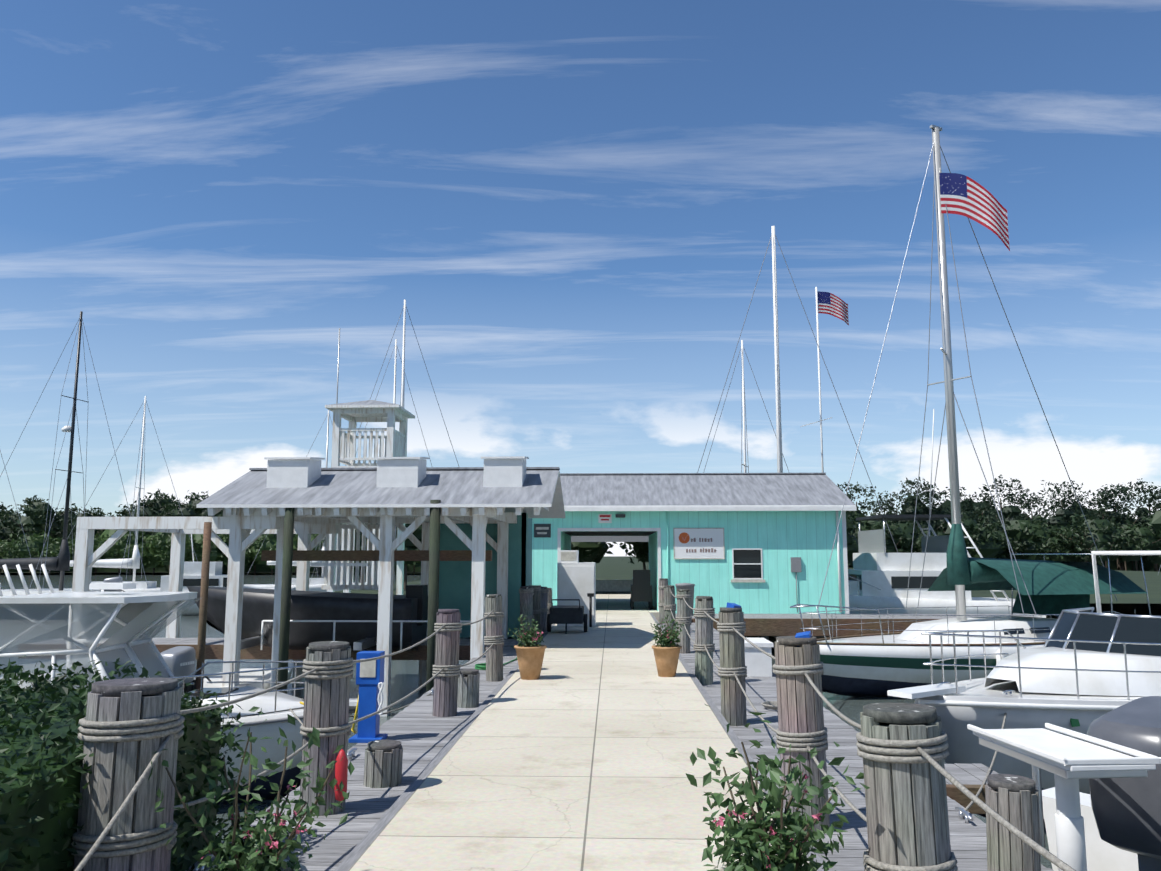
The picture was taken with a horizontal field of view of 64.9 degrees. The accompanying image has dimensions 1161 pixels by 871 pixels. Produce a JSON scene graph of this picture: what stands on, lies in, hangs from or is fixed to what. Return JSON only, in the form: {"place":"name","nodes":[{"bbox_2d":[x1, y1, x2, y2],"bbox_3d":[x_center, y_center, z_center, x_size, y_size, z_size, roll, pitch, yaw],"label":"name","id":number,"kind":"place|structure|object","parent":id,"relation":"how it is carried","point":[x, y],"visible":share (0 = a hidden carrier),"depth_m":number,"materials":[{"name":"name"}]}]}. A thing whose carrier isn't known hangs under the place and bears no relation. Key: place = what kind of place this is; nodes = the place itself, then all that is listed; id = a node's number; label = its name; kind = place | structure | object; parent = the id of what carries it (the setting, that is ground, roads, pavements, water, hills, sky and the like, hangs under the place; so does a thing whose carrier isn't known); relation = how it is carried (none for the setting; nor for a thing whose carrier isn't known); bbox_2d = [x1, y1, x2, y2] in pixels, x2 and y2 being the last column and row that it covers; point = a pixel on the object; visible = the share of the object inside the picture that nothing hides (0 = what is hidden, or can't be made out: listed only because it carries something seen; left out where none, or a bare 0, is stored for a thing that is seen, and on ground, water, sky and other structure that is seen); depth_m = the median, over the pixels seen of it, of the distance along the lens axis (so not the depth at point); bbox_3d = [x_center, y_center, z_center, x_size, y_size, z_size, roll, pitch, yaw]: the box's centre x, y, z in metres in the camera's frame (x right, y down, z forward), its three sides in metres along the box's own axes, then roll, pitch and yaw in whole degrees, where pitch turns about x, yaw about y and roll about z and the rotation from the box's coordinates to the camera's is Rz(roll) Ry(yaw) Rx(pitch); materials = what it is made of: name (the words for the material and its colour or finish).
{"place":"outdoors","nodes":[
{"label":"outdoors","id":0,"kind":"place"},
{"bbox_2d":[348,594,808,870],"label":"walkway","id":1,"kind":"structure","parent":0,"point":[576,756],"depth_m":7.15,"materials":[{"name":"concrete"}]},
{"bbox_2d":[547,593,593,633],"bbox_3d":[-0.230,4.058,20.868,1.030,0.800,2.304,0,-8,2],"label":"cart","id":2,"kind":"object","parent":1,"relation":"on","point":[566,614],"visible":1,"depth_m":20.00,"materials":[{"name":"black metal"}]},
{"bbox_2d":[557,550,595,625],"bbox_3d":[-0.094,3.773,22.646,0.920,1.830,0.865,0,-8,2],"label":"ice machine","id":3,"kind":"object","parent":1,"relation":"on","point":[576,578],"visible":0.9,"depth_m":22.24,"materials":[{"name":"white metal"}]},
{"bbox_2d":[334,613,829,870],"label":"curbs","id":4,"kind":"structure","parent":1,"relation":"on","point":[358,850],"depth_m":7.67,"materials":[{"name":"grey concrete"}]},
{"bbox_2d":[0,573,1160,869],"bbox_3d":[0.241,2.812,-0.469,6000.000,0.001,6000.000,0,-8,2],"label":"water","id":5,"kind":"structure","parent":0,"point":[404,677],"depth_m":23.66,"materials":[{"name":"grey liquid"}]},
{"bbox_2d":[0,451,35,589],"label":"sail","id":6,"kind":"object","parent":5,"relation":"on","point":[21,524],"visible":0.08,"depth_m":50.60,"materials":[{"name":"white"}]},
{"bbox_2d":[0,311,147,595],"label":"sailboat","id":7,"kind":"object","parent":5,"relation":"on","point":[61,562],"visible":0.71,"depth_m":39.96,"materials":[{"name":"grey metal"}]},
{"bbox_2d":[48,396,197,591],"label":"sailboat","id":8,"kind":"object","parent":5,"relation":"on","point":[133,562],"visible":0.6,"depth_m":53.03,"materials":[{"name":"white plastic"}]},
{"bbox_2d":[0,564,357,804],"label":"boat","id":9,"kind":"object","parent":5,"relation":"on","point":[69,629],"visible":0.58,"depth_m":10.46,"materials":[{"name":"white plastic"}]},
{"bbox_2d":[103,534,295,615],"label":"cruiser","id":10,"kind":"object","parent":5,"relation":"on","point":[192,574],"visible":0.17,"depth_m":43.90,"materials":[{"name":"white plastic"}]},
{"bbox_2d":[160,646,293,692],"bbox_3d":[-6.610,4.713,17.506,1.499,1.623,4.311,-2,-8,13],"label":"skiff","id":11,"kind":"object","parent":5,"relation":"on","point":[180,660],"visible":0.25,"depth_m":15.94,"materials":[{"name":"grey plastic"}]},
{"bbox_2d":[243,410,365,591],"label":"sailboat","id":12,"kind":"object","parent":5,"relation":"on","point":[315,584],"visible":0.25,"depth_m":60.55,"materials":[{"name":"grey"}]},
{"bbox_2d":[72,507,540,715],"bbox_3d":[-4.983,3.429,18.485,8.640,4.326,4.443,0,-8,2],"label":"pavilion frame","id":13,"kind":"object","parent":5,"relation":"in","point":[238,525],"visible":0.69,"depth_m":16.89,"materials":[{"name":"white wood"}]},
{"bbox_2d":[196,456,564,517],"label":"pavilion roof","id":14,"kind":"structure","parent":13,"relation":"on","point":[510,483],"depth_m":17.60,"materials":[{"name":"grey metal"}]},
{"bbox_2d":[196,500,531,693],"bbox_3d":[-3.989,3.700,19.107,5.420,4.350,6.070,0,-8,2],"label":"lift","id":15,"kind":"object","parent":5,"relation":"in","point":[447,555],"visible":0.6,"depth_m":17.39,"materials":[{"name":"wood"}]},
{"bbox_2d":[71,578,1040,870],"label":"pilings","id":16,"kind":"object","parent":5,"relation":"in","point":[127,726],"visible":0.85,"depth_m":4.89,"materials":[{"name":"wood"}]},
{"bbox_2d":[334,749,347,800],"bbox_3d":[-1.692,2.403,6.455,0.090,0.360,0.086,0,-8,2],"label":"fire extinguisher","id":17,"kind":"object","parent":16,"relation":"hanging from","point":[341,770],"visible":0.9,"depth_m":6.42,"materials":[{"name":"red metal"}]},
{"bbox_2d":[74,590,1075,870],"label":"ropes","id":18,"kind":"object","parent":16,"relation":"attached to","point":[1032,844],"visible":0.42,"depth_m":4.86,"materials":[{"name":"grey fabric"}]},
{"bbox_2d":[152,613,1053,870],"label":"docks","id":19,"kind":"object","parent":5,"relation":"in","point":[420,732],"visible":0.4,"depth_m":8.74,"materials":[{"name":"grey wood"}]},
{"bbox_2d":[241,636,376,649],"bbox_3d":[-5.248,4.128,18.525,2.460,0.150,3.000,0,-8,2],"label":"lift cradle","id":20,"kind":"object","parent":19,"relation":"on","point":[365,643],"visible":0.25,"depth_m":17.52,"materials":[{"name":"brown metal"}]},
{"bbox_2d":[187,585,427,650],"bbox_3d":[-5.691,3.759,18.791,5.000,1.350,1.900,0,-8,2],"label":"boat","id":21,"kind":"object","parent":20,"relation":"on","point":[258,606],"visible":0.75,"depth_m":18.02,"materials":[{"name":"black plastic"}]},
{"bbox_2d":[349,651,387,742],"bbox_3d":[-2.104,2.603,9.128,0.330,0.860,0.280,0,-8,2],"label":"pedestal","id":22,"kind":"object","parent":19,"relation":"on","point":[369,678],"visible":0.79,"depth_m":9.05,"materials":[{"name":"blue plastic"}]},
{"bbox_2d":[148,614,869,870],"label":"flowering shrub","id":23,"kind":"object","parent":19,"relation":"on","point":[262,847],"visible":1,"depth_m":4.19,"materials":[{"name":"plant"}]},
{"bbox_2d":[300,583,811,732],"bbox_3d":[-0.132,3.451,17.110,6.430,1.323,21.743,0,-8,2],"label":"clutter","id":24,"kind":"object","parent":19,"relation":"on","point":[758,663],"visible":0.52,"depth_m":14.09,"materials":[{"name":"white"}]},
{"bbox_2d":[193,689,973,870],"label":"cleats","id":25,"kind":"object","parent":19,"relation":"on","point":[963,812],"visible":0.48,"depth_m":6.42,"materials":[{"name":"silver metal"}]},
{"bbox_2d":[289,641,1009,810],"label":"dock lines","id":26,"kind":"object","parent":19,"relation":"on","point":[771,705],"visible":0.44,"depth_m":9.30,"materials":[{"name":"fabric"}]},
{"bbox_2d":[967,723,1160,870],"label":"fish cleaning table","id":27,"kind":"object","parent":19,"relation":"on","point":[1068,762],"visible":0.92,"depth_m":5.38,"materials":[{"name":"white plastic"}]},
{"bbox_2d":[771,409,1045,638],"bbox_3d":[10.348,3.321,32.706,10.868,8.352,3.665,0,-8,2],"label":"sport fisher","id":28,"kind":"object","parent":5,"relation":"on","point":[878,577],"visible":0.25,"depth_m":30.95,"materials":[{"name":"white plastic"}]},
{"bbox_2d":[790,125,1150,696],"bbox_3d":[9.040,-0.752,21.239,11.120,13.385,3.450,4,-8,-28],"label":"sailboat","id":29,"kind":"object","parent":5,"relation":"on","point":[879,664],"visible":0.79,"depth_m":20.44,"materials":[{"name":"white plastic"}]},
{"bbox_2d":[887,551,1160,817],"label":"boat","id":30,"kind":"object","parent":5,"relation":"on","point":[1080,670],"visible":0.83,"depth_m":9.96,"materials":[{"name":"white plastic"}]},
{"bbox_2d":[1042,696,1160,870],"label":"boat","id":31,"kind":"object","parent":5,"relation":"on","point":[1122,821],"visible":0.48,"depth_m":5.77,"materials":[{"name":"grey plastic"}]},
{"bbox_2d":[0,0,1160,555],"label":"sky","id":32,"kind":"structure","parent":0,"point":[572,207],"materials":[{"name":"blue"}]},
{"bbox_2d":[1,556,1160,602],"bbox_3d":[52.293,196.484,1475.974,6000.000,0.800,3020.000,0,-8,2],"label":"land","id":33,"kind":"structure","parent":0,"point":[614,568],"depth_m":67.55,"materials":[{"name":"green plant"}]},
{"bbox_2d":[0,655,242,870],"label":"hedge","id":34,"kind":"object","parent":33,"relation":"on","point":[42,755],"visible":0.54,"depth_m":4.52,"materials":[{"name":"green plant"}]},
{"bbox_2d":[0,489,420,573],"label":"trees","id":35,"kind":"object","parent":33,"relation":"on","point":[33,520],"visible":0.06,"depth_m":142.88,"materials":[{"name":"green plant"}]},
{"bbox_2d":[0,529,420,574],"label":"mangrove trees","id":36,"kind":"object","parent":33,"relation":"on","point":[155,552],"visible":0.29,"depth_m":135.11,"materials":[{"name":"green plant"}]},
{"bbox_2d":[325,328,414,594],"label":"tower","id":37,"kind":"structure","parent":33,"relation":"on","point":[344,442],"depth_m":30.51,"materials":[{"name":"grey wood"}]},
{"bbox_2d":[313,505,885,589],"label":"trees","id":38,"kind":"object","parent":33,"relation":"on","point":[595,552],"visible":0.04,"depth_m":46.01,"materials":[{"name":"green plant"}]},
{"bbox_2d":[309,226,897,583],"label":"masts","id":39,"kind":"object","parent":33,"relation":"on","point":[831,304],"visible":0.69,"depth_m":40.02,"materials":[{"name":"white metal"}]},
{"bbox_2d":[571,536,652,608],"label":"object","id":40,"kind":"object","parent":33,"relation":"on","point":[639,586],"visible":0.4,"depth_m":40.00,"materials":[{"name":"black"}]},
{"bbox_2d":[532,511,849,613],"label":"building","id":41,"kind":"structure","parent":33,"relation":"on","point":[762,562],"depth_m":28.04,"materials":[{"name":"teal wood"}]},
{"bbox_2d":[560,473,856,510],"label":"building roof","id":42,"kind":"structure","parent":41,"relation":"attached to","point":[702,492],"depth_m":29.43,"materials":[{"name":"grey metal"}]},
{"bbox_2d":[837,474,1160,571],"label":"trees","id":43,"kind":"object","parent":33,"relation":"on","point":[987,510],"visible":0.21,"depth_m":143.02,"materials":[{"name":"green plant"}]},
{"bbox_2d":[848,511,1160,571],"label":"trees","id":44,"kind":"object","parent":33,"relation":"on","point":[1034,536],"visible":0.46,"depth_m":130.15,"materials":[{"name":"green plant"}]}
]}

